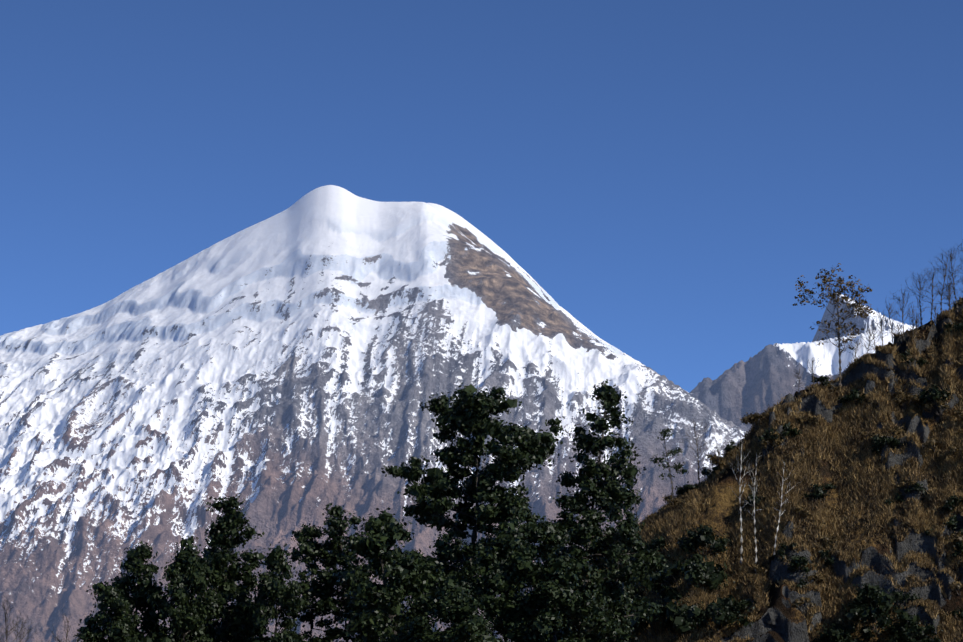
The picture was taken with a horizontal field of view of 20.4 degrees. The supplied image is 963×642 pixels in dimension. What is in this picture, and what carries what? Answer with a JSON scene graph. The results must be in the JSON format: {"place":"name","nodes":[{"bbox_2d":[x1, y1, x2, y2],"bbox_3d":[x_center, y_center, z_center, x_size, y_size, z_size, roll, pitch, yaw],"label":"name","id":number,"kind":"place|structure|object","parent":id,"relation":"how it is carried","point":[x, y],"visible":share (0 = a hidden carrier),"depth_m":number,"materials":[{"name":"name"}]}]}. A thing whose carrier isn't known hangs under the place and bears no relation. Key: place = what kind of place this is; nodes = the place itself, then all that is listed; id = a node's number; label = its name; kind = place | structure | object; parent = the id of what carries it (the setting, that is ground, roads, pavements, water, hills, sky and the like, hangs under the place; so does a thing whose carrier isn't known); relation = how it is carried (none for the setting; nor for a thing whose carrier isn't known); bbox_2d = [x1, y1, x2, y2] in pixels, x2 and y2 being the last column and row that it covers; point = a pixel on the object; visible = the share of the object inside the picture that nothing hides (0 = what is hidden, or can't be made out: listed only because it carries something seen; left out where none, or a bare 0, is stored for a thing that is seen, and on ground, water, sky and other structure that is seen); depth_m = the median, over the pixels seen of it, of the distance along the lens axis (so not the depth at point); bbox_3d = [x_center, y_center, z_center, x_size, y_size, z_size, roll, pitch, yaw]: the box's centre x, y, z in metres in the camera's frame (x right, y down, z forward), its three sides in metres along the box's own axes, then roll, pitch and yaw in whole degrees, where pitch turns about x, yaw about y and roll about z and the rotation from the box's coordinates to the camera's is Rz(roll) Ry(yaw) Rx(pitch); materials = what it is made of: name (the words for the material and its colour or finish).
{"place":"outdoors","nodes":[
{"label":"outdoors","id":0,"kind":"place"},
{"bbox_2d":[0,185,745,641],"bbox_3d":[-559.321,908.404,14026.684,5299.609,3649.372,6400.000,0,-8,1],"label":"mountain terrain","id":1,"kind":"structure","parent":0,"point":[288,371],"depth_m":13487.56,"materials":[{"name":"white snow"}]},
{"bbox_2d":[0,0,962,392],"label":"sky","id":2,"kind":"structure","parent":0,"point":[669,173],"materials":[{"name":"blue"}]},
{"bbox_2d":[586,303,962,641],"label":"hillside terrain","id":3,"kind":"structure","parent":0,"point":[791,625],"depth_m":261.57,"materials":[{"name":"brown soil"}]},
{"bbox_2d":[593,633,632,641],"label":"dark bush","id":4,"kind":"object","parent":3,"relation":"on","point":[611,640],"visible":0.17,"depth_m":259.45,"materials":[{"name":"green plant"}]},
{"bbox_2d":[606,583,643,610],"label":"dark bush","id":5,"kind":"object","parent":3,"relation":"on","point":[631,592],"visible":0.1,"depth_m":264.50,"materials":[{"name":"green plant"}]},
{"bbox_2d":[626,534,677,560],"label":"dark bush","id":6,"kind":"object","parent":3,"relation":"on","point":[656,544],"visible":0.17,"depth_m":266.39,"materials":[{"name":"green plant"}]},
{"bbox_2d":[610,581,701,639],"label":"dark bush","id":7,"kind":"object","parent":3,"relation":"on","point":[672,615],"visible":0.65,"depth_m":254.69,"materials":[{"name":"green plant"}]},
{"bbox_2d":[649,428,688,500],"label":"ridge tree","id":8,"kind":"object","parent":3,"relation":"on","point":[664,432],"visible":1,"depth_m":273.82,"materials":[{"name":"green plant"}]},
{"bbox_2d":[664,497,690,507],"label":"shrub","id":9,"kind":"object","parent":3,"relation":"on","point":[668,501],"visible":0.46,"depth_m":271.25,"materials":[{"name":"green plant"}]},
{"bbox_2d":[631,549,734,595],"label":"dark bush","id":10,"kind":"object","parent":3,"relation":"on","point":[694,569],"visible":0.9,"depth_m":258.72,"materials":[{"name":"green plant"}]},
{"bbox_2d":[667,597,700,609],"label":"shrub","id":11,"kind":"object","parent":3,"relation":"on","point":[684,602],"visible":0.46,"depth_m":255.43,"materials":[{"name":"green plant"}]},
{"bbox_2d":[675,481,697,492],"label":"green shrub","id":12,"kind":"object","parent":3,"relation":"on","point":[684,488],"visible":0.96,"depth_m":273.25,"materials":[{"name":"green plant"}]},
{"bbox_2d":[681,421,711,484],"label":"bare tree","id":13,"kind":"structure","parent":3,"relation":"on","point":[698,456],"depth_m":274.51,"materials":[{"name":"grey plant"}]},
{"bbox_2d":[675,523,731,555],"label":"dark bush","id":14,"kind":"object","parent":3,"relation":"on","point":[701,535],"visible":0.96,"depth_m":263.28,"materials":[{"name":"green plant"}]},
{"bbox_2d":[700,465,720,478],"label":"green shrub","id":15,"kind":"object","parent":3,"relation":"on","point":[704,471],"visible":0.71,"depth_m":273.15,"materials":[{"name":"green plant"}]},
{"bbox_2d":[708,457,726,467],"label":"shrub","id":16,"kind":"object","parent":3,"relation":"on","point":[718,463],"visible":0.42,"depth_m":273.42,"materials":[{"name":"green plant"}]},
{"bbox_2d":[680,594,755,631],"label":"dark bush","id":17,"kind":"object","parent":3,"relation":"on","point":[717,613],"visible":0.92,"depth_m":254.13,"materials":[{"name":"green plant"}]},
{"bbox_2d":[723,440,740,451],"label":"green shrub","id":18,"kind":"object","parent":3,"relation":"on","point":[731,446],"visible":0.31,"depth_m":273.86,"materials":[{"name":"green plant"}]},
{"bbox_2d":[727,439,750,566],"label":"birch tree","id":19,"kind":"object","parent":3,"relation":"on","point":[741,530],"visible":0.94,"depth_m":262.58,"materials":[{"name":"white plant"}]},
{"bbox_2d":[740,414,761,428],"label":"shrub","id":20,"kind":"object","parent":3,"relation":"on","point":[747,418],"visible":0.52,"depth_m":275.23,"materials":[{"name":"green plant"}]},
{"bbox_2d":[743,453,763,570],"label":"birch tree","id":21,"kind":"object","parent":3,"relation":"on","point":[755,540],"visible":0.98,"depth_m":261.10,"materials":[{"name":"white plant"}]},
{"bbox_2d":[743,493,767,506],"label":"dark bush","id":22,"kind":"object","parent":3,"relation":"on","point":[757,500],"visible":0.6,"depth_m":266.42,"materials":[{"name":"green plant"}]},
{"bbox_2d":[745,413,767,427],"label":"shrub","id":23,"kind":"object","parent":3,"relation":"on","point":[756,417],"visible":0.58,"depth_m":275.35,"materials":[{"name":"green plant"}]},
{"bbox_2d":[556,296,962,641],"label":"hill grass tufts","id":24,"kind":"object","parent":3,"relation":"on","point":[840,441],"visible":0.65,"depth_m":265.78,"materials":[{"name":"brown plant"}]},
{"bbox_2d":[751,563,769,575],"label":"shrub","id":25,"kind":"object","parent":3,"relation":"on","point":[761,569],"visible":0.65,"depth_m":259.27,"materials":[{"name":"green plant"}]},
{"bbox_2d":[759,439,780,452],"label":"shrub","id":26,"kind":"object","parent":3,"relation":"on","point":[763,443],"visible":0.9,"depth_m":270.29,"materials":[{"name":"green plant"}]},
{"bbox_2d":[755,427,786,445],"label":"green shrub","id":27,"kind":"object","parent":3,"relation":"on","point":[772,431],"visible":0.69,"depth_m":270.68,"materials":[{"name":"green plant"}]},
{"bbox_2d":[764,431,782,448],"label":"shrub","id":28,"kind":"object","parent":3,"relation":"on","point":[779,437],"visible":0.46,"depth_m":270.53,"materials":[{"name":"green plant"}]},
{"bbox_2d":[773,462,796,554],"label":"birch tree","id":29,"kind":"object","parent":3,"relation":"on","point":[780,510],"visible":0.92,"depth_m":260.31,"materials":[{"name":"white plant"}]},
{"bbox_2d":[777,542,797,559],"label":"green shrub","id":30,"kind":"object","parent":3,"relation":"on","point":[782,551],"visible":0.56,"depth_m":259.28,"materials":[{"name":"green plant"}]},
{"bbox_2d":[780,420,801,436],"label":"dark bush","id":31,"kind":"object","parent":3,"relation":"on","point":[788,429],"visible":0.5,"depth_m":271.30,"materials":[{"name":"green plant"}]},
{"bbox_2d":[787,553,809,572],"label":"green shrub","id":32,"kind":"object","parent":3,"relation":"on","point":[798,562],"visible":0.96,"depth_m":256.89,"materials":[{"name":"green plant"}]},
{"bbox_2d":[792,505,810,516],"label":"shrub","id":33,"kind":"object","parent":3,"relation":"on","point":[804,512],"visible":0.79,"depth_m":263.14,"materials":[{"name":"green plant"}]},
{"bbox_2d":[785,561,817,574],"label":"dark bush","id":34,"kind":"object","parent":3,"relation":"on","point":[806,569],"visible":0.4,"depth_m":257.52,"materials":[{"name":"green plant"}]},
{"bbox_2d":[792,597,815,612],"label":"shrub","id":35,"kind":"object","parent":3,"relation":"on","point":[800,602],"visible":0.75,"depth_m":255.35,"materials":[{"name":"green plant"}]},
{"bbox_2d":[790,413,820,425],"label":"shrub","id":36,"kind":"object","parent":3,"relation":"on","point":[813,419],"visible":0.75,"depth_m":272.68,"materials":[{"name":"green plant"}]},
{"bbox_2d":[802,572,825,583],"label":"shrub","id":37,"kind":"object","parent":3,"relation":"on","point":[815,575],"visible":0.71,"depth_m":257.64,"materials":[{"name":"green plant"}]},
{"bbox_2d":[811,375,829,385],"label":"green shrub","id":38,"kind":"object","parent":3,"relation":"on","point":[821,379],"visible":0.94,"depth_m":278.22,"materials":[{"name":"green plant"}]},
{"bbox_2d":[810,482,835,502],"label":"dark bush","id":39,"kind":"object","parent":3,"relation":"on","point":[826,487],"visible":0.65,"depth_m":265.68,"materials":[{"name":"green plant"}]},
{"bbox_2d":[818,550,834,568],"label":"green shrub","id":40,"kind":"object","parent":3,"relation":"on","point":[823,554],"visible":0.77,"depth_m":259.23,"materials":[{"name":"green plant"}]},
{"bbox_2d":[821,534,839,545],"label":"shrub","id":41,"kind":"object","parent":3,"relation":"on","point":[827,541],"visible":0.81,"depth_m":260.97,"materials":[{"name":"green plant"}]},
{"bbox_2d":[793,263,874,386],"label":"bare tree","id":42,"kind":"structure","parent":3,"relation":"on","point":[859,303],"depth_m":278.84,"materials":[{"name":"plant"}]},
{"bbox_2d":[814,619,876,641],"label":"dark bush","id":43,"kind":"object","parent":3,"relation":"on","point":[840,633],"visible":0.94,"depth_m":252.08,"materials":[{"name":"green plant"}]},
{"bbox_2d":[837,388,866,404],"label":"dark bush","id":44,"kind":"object","parent":3,"relation":"on","point":[854,395],"visible":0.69,"depth_m":274.94,"materials":[{"name":"green plant"}]},
{"bbox_2d":[765,445,959,626],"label":"outcrop rocks","id":45,"kind":"object","parent":3,"relation":"on","point":[771,618],"visible":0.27,"depth_m":254.68,"materials":[{"name":"grey stone"}]},
{"bbox_2d":[854,595,872,609],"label":"green shrub","id":46,"kind":"object","parent":3,"relation":"on","point":[861,599],"visible":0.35,"depth_m":254.59,"materials":[{"name":"green plant"}]},
{"bbox_2d":[860,324,877,356],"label":"bare scrub tree","id":47,"kind":"object","parent":3,"relation":"on","point":[869,340],"visible":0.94,"depth_m":278.20,"materials":[{"name":"grey plant"}]},
{"bbox_2d":[858,429,886,440],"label":"shrub","id":48,"kind":"object","parent":3,"relation":"on","point":[870,434],"visible":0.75,"depth_m":269.52,"materials":[{"name":"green plant"}]},
{"bbox_2d":[840,581,922,634],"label":"dark bush","id":49,"kind":"object","parent":3,"relation":"on","point":[883,600],"visible":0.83,"depth_m":251.41,"materials":[{"name":"green plant"}]},
{"bbox_2d":[868,308,895,344],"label":"bare scrub tree","id":50,"kind":"object","parent":3,"relation":"on","point":[883,320],"visible":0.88,"depth_m":280.04,"materials":[{"name":"grey plant"}]},
{"bbox_2d":[870,303,902,344],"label":"bare scrub tree","id":51,"kind":"object","parent":3,"relation":"on","point":[891,328],"visible":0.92,"depth_m":281.10,"materials":[{"name":"grey plant"}]},
{"bbox_2d":[870,434,904,452],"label":"dark bush","id":52,"kind":"object","parent":3,"relation":"on","point":[881,440],"visible":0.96,"depth_m":267.99,"materials":[{"name":"green plant"}]},
{"bbox_2d":[883,493,904,506],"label":"green shrub","id":53,"kind":"object","parent":3,"relation":"on","point":[898,497],"visible":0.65,"depth_m":263.69,"materials":[{"name":"green plant"}]},
{"bbox_2d":[888,426,906,436],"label":"shrub","id":54,"kind":"object","parent":3,"relation":"on","point":[895,430],"visible":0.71,"depth_m":269.73,"materials":[{"name":"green plant"}]},
{"bbox_2d":[892,288,915,351],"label":"bare scrub tree","id":55,"kind":"object","parent":3,"relation":"on","point":[903,301],"visible":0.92,"depth_m":282.02,"materials":[{"name":"plant"}]},
{"bbox_2d":[896,393,911,408],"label":"shrub","id":56,"kind":"object","parent":3,"relation":"on","point":[902,399],"visible":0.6,"depth_m":272.96,"materials":[{"name":"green plant"}]},
{"bbox_2d":[888,590,920,605],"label":"green shrub","id":57,"kind":"object","parent":3,"relation":"on","point":[898,594],"visible":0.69,"depth_m":253.96,"materials":[{"name":"green plant"}]},
{"bbox_2d":[895,479,915,494],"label":"shrub","id":58,"kind":"object","parent":3,"relation":"on","point":[901,484],"visible":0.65,"depth_m":263.91,"materials":[{"name":"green plant"}]},
{"bbox_2d":[892,392,923,409],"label":"shrub","id":59,"kind":"object","parent":3,"relation":"on","point":[915,397],"visible":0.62,"depth_m":272.72,"materials":[{"name":"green plant"}]},
{"bbox_2d":[880,621,942,641],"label":"dark bush","id":60,"kind":"object","parent":3,"relation":"on","point":[903,634],"visible":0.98,"depth_m":249.70,"materials":[{"name":"green plant"}]},
{"bbox_2d":[904,303,921,342],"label":"bare scrub tree","id":61,"kind":"object","parent":3,"relation":"on","point":[913,312],"visible":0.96,"depth_m":279.61,"materials":[{"name":"plant"}]},
{"bbox_2d":[898,349,928,367],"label":"dark bush","id":62,"kind":"object","parent":3,"relation":"on","point":[905,358],"visible":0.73,"depth_m":276.73,"materials":[{"name":"green plant"}]},
{"bbox_2d":[904,482,927,500],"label":"green shrub","id":63,"kind":"object","parent":3,"relation":"on","point":[917,487],"visible":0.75,"depth_m":263.54,"materials":[{"name":"green plant"}]},
{"bbox_2d":[903,269,932,328],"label":"bare scrub tree","id":64,"kind":"object","parent":3,"relation":"on","point":[919,284],"visible":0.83,"depth_m":282.00,"materials":[{"name":"plant"}]},
{"bbox_2d":[912,266,942,327],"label":"bare scrub tree","id":65,"kind":"object","parent":3,"relation":"on","point":[931,291],"visible":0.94,"depth_m":281.30,"materials":[{"name":"plant"}]},
{"bbox_2d":[923,437,943,450],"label":"shrub","id":66,"kind":"object","parent":3,"relation":"on","point":[931,442],"visible":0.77,"depth_m":267.18,"materials":[{"name":"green plant"}]},
{"bbox_2d":[920,395,948,414],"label":"shrub","id":67,"kind":"object","parent":3,"relation":"on","point":[927,406],"visible":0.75,"depth_m":270.19,"materials":[{"name":"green plant"}]},
{"bbox_2d":[919,384,953,406],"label":"dark bush","id":68,"kind":"object","parent":3,"relation":"on","point":[935,392],"visible":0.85,"depth_m":270.42,"materials":[{"name":"green plant"}]},
{"bbox_2d":[924,515,962,539],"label":"dark bush","id":69,"kind":"object","parent":3,"relation":"on","point":[951,524],"visible":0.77,"depth_m":259.51,"materials":[{"name":"green plant"}]},
{"bbox_2d":[928,255,960,332],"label":"bare scrub tree","id":70,"kind":"object","parent":3,"relation":"on","point":[945,273],"visible":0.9,"depth_m":281.50,"materials":[{"name":"plant"}]},
{"bbox_2d":[933,243,962,312],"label":"bare scrub tree","id":71,"kind":"object","parent":3,"relation":"on","point":[951,257],"visible":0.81,"depth_m":282.77,"materials":[{"name":"plant"}]},
{"bbox_2d":[934,281,961,317],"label":"bare scrub tree","id":72,"kind":"object","parent":3,"relation":"on","point":[949,287],"visible":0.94,"depth_m":281.22,"materials":[{"name":"plant"}]},
{"bbox_2d":[938,443,962,460],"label":"shrub","id":73,"kind":"object","parent":3,"relation":"on","point":[953,449],"visible":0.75,"depth_m":265.95,"materials":[{"name":"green plant"}]},
{"bbox_2d":[939,495,962,511],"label":"green shrub","id":74,"kind":"object","parent":3,"relation":"on","point":[953,501],"visible":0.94,"depth_m":260.98,"materials":[{"name":"green plant"}]},
{"bbox_2d":[943,531,962,542],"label":"shrub","id":75,"kind":"object","parent":3,"relation":"on","point":[958,537],"visible":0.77,"depth_m":258.84,"materials":[{"name":"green plant"}]},
{"bbox_2d":[943,322,962,334],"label":"dark bush","id":76,"kind":"object","parent":3,"relation":"on","point":[958,327],"visible":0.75,"depth_m":279.56,"materials":[{"name":"green plant"}]},
{"bbox_2d":[948,581,962,594],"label":"shrub","id":77,"kind":"object","parent":3,"relation":"on","point":[954,584],"visible":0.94,"depth_m":254.47,"materials":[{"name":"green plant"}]},
{"bbox_2d":[949,609,962,619],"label":"green shrub","id":78,"kind":"object","parent":3,"relation":"on","point":[956,612],"visible":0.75,"depth_m":253.22,"materials":[{"name":"green plant"}]},
{"bbox_2d":[950,541,962,556],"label":"green shrub","id":79,"kind":"object","parent":3,"relation":"on","point":[958,549],"visible":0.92,"depth_m":257.23,"materials":[{"name":"green plant"}]},
{"bbox_2d":[689,329,905,432],"bbox_3d":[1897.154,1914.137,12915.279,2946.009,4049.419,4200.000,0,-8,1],"label":"mountain","id":80,"kind":"structure","parent":0,"point":[755,383],"depth_m":13891.72,"materials":[{"name":"grey stone"}]},
{"bbox_2d":[812,293,917,341],"bbox_3d":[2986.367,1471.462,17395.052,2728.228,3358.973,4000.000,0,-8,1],"label":"snowy mountain peak","id":81,"kind":"structure","parent":0,"point":[860,322],"depth_m":17426.73,"materials":[{"name":"white snow"}]},
{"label":"slope terrain","id":82,"kind":"structure","parent":0,"visible":0},
{"bbox_2d":[0,595,41,641],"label":"bare tree","id":83,"kind":"object","parent":82,"relation":"on","point":[17,626],"visible":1,"depth_m":187.90,"materials":[{"name":"grey plant"}]},
{"bbox_2d":[41,609,86,641],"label":"bare tree","id":84,"kind":"object","parent":82,"relation":"on","point":[65,632],"visible":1,"depth_m":190.55,"materials":[{"name":"grey plant"}]},
{"bbox_2d":[73,579,141,641],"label":"oak tree","id":85,"kind":"object","parent":82,"relation":"on","point":[117,628],"visible":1,"depth_m":206.73,"materials":[{"name":"green plant"}]},
{"bbox_2d":[101,541,185,641],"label":"conifer tree","id":86,"kind":"object","parent":82,"relation":"on","point":[141,577],"visible":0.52,"depth_m":211.97,"materials":[{"name":"green plant"}]},
{"bbox_2d":[137,535,220,641],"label":"oak tree","id":87,"kind":"object","parent":82,"relation":"on","point":[184,617],"visible":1,"depth_m":209.98,"materials":[{"name":"green plant"}]},
{"bbox_2d":[187,493,264,641],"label":"conifer tree","id":88,"kind":"object","parent":82,"relation":"on","point":[224,536],"visible":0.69,"depth_m":216.87,"materials":[{"name":"green plant"}]},
{"bbox_2d":[233,542,327,641],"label":"oak tree","id":89,"kind":"object","parent":82,"relation":"on","point":[272,587],"visible":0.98,"depth_m":211.57,"materials":[{"name":"green plant"}]},
{"bbox_2d":[274,523,345,641],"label":"thin tree","id":90,"kind":"object","parent":82,"relation":"on","point":[322,607],"visible":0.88,"depth_m":217.32,"materials":[{"name":"green plant"}]},
{"bbox_2d":[305,503,368,641],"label":"oak tree","id":91,"kind":"object","parent":82,"relation":"on","point":[338,526],"visible":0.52,"depth_m":218.14,"materials":[{"name":"green plant"}]},
{"bbox_2d":[333,553,382,641],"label":"thin tree","id":92,"kind":"object","parent":82,"relation":"on","point":[355,560],"visible":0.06,"depth_m":216.00,"materials":[{"name":"green plant"}]},
{"bbox_2d":[345,546,430,641],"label":"oak tree","id":93,"kind":"object","parent":82,"relation":"on","point":[416,610],"visible":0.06,"depth_m":187.77,"materials":[{"name":"green plant"}]},
{"bbox_2d":[332,507,445,641],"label":"oak tree","id":94,"kind":"object","parent":82,"relation":"on","point":[384,531],"visible":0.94,"depth_m":182.47,"materials":[{"name":"green plant"}]},
{"bbox_2d":[396,574,508,641],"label":"oak tree","id":95,"kind":"object","parent":82,"relation":"on","point":[456,608],"visible":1,"depth_m":176.85,"materials":[{"name":"green plant"}]},
{"bbox_2d":[434,520,492,630],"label":"thin tree","id":96,"kind":"object","parent":82,"relation":"on","point":[458,543],"visible":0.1,"depth_m":229.88,"materials":[{"name":"green plant"}]},
{"bbox_2d":[381,383,573,597],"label":"oak tree","id":97,"kind":"object","parent":82,"relation":"on","point":[466,414],"visible":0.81,"depth_m":195.06,"materials":[{"name":"green plant"}]},
{"bbox_2d":[435,517,558,641],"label":"oak tree","id":98,"kind":"object","parent":82,"relation":"on","point":[507,569],"visible":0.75,"depth_m":185.29,"materials":[{"name":"green plant"}]},
{"bbox_2d":[515,525,567,605],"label":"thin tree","id":99,"kind":"object","parent":82,"relation":"on","point":[524,587],"depth_m":229.97,"materials":[{"name":"green plant"}]},
{"bbox_2d":[500,552,604,641],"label":"oak tree","id":100,"kind":"object","parent":82,"relation":"on","point":[542,616],"visible":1,"depth_m":183.28,"materials":[{"name":"green plant"}]},
{"bbox_2d":[491,379,669,641],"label":"tall tree","id":101,"kind":"object","parent":82,"relation":"on","point":[604,494],"visible":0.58,"depth_m":202.26,"materials":[{"name":"green plant"}]},
{"bbox_2d":[592,450,644,641],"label":"thin tree","id":102,"kind":"object","parent":82,"relation":"on","point":[613,513],"visible":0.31,"depth_m":232.65,"materials":[{"name":"green plant"}]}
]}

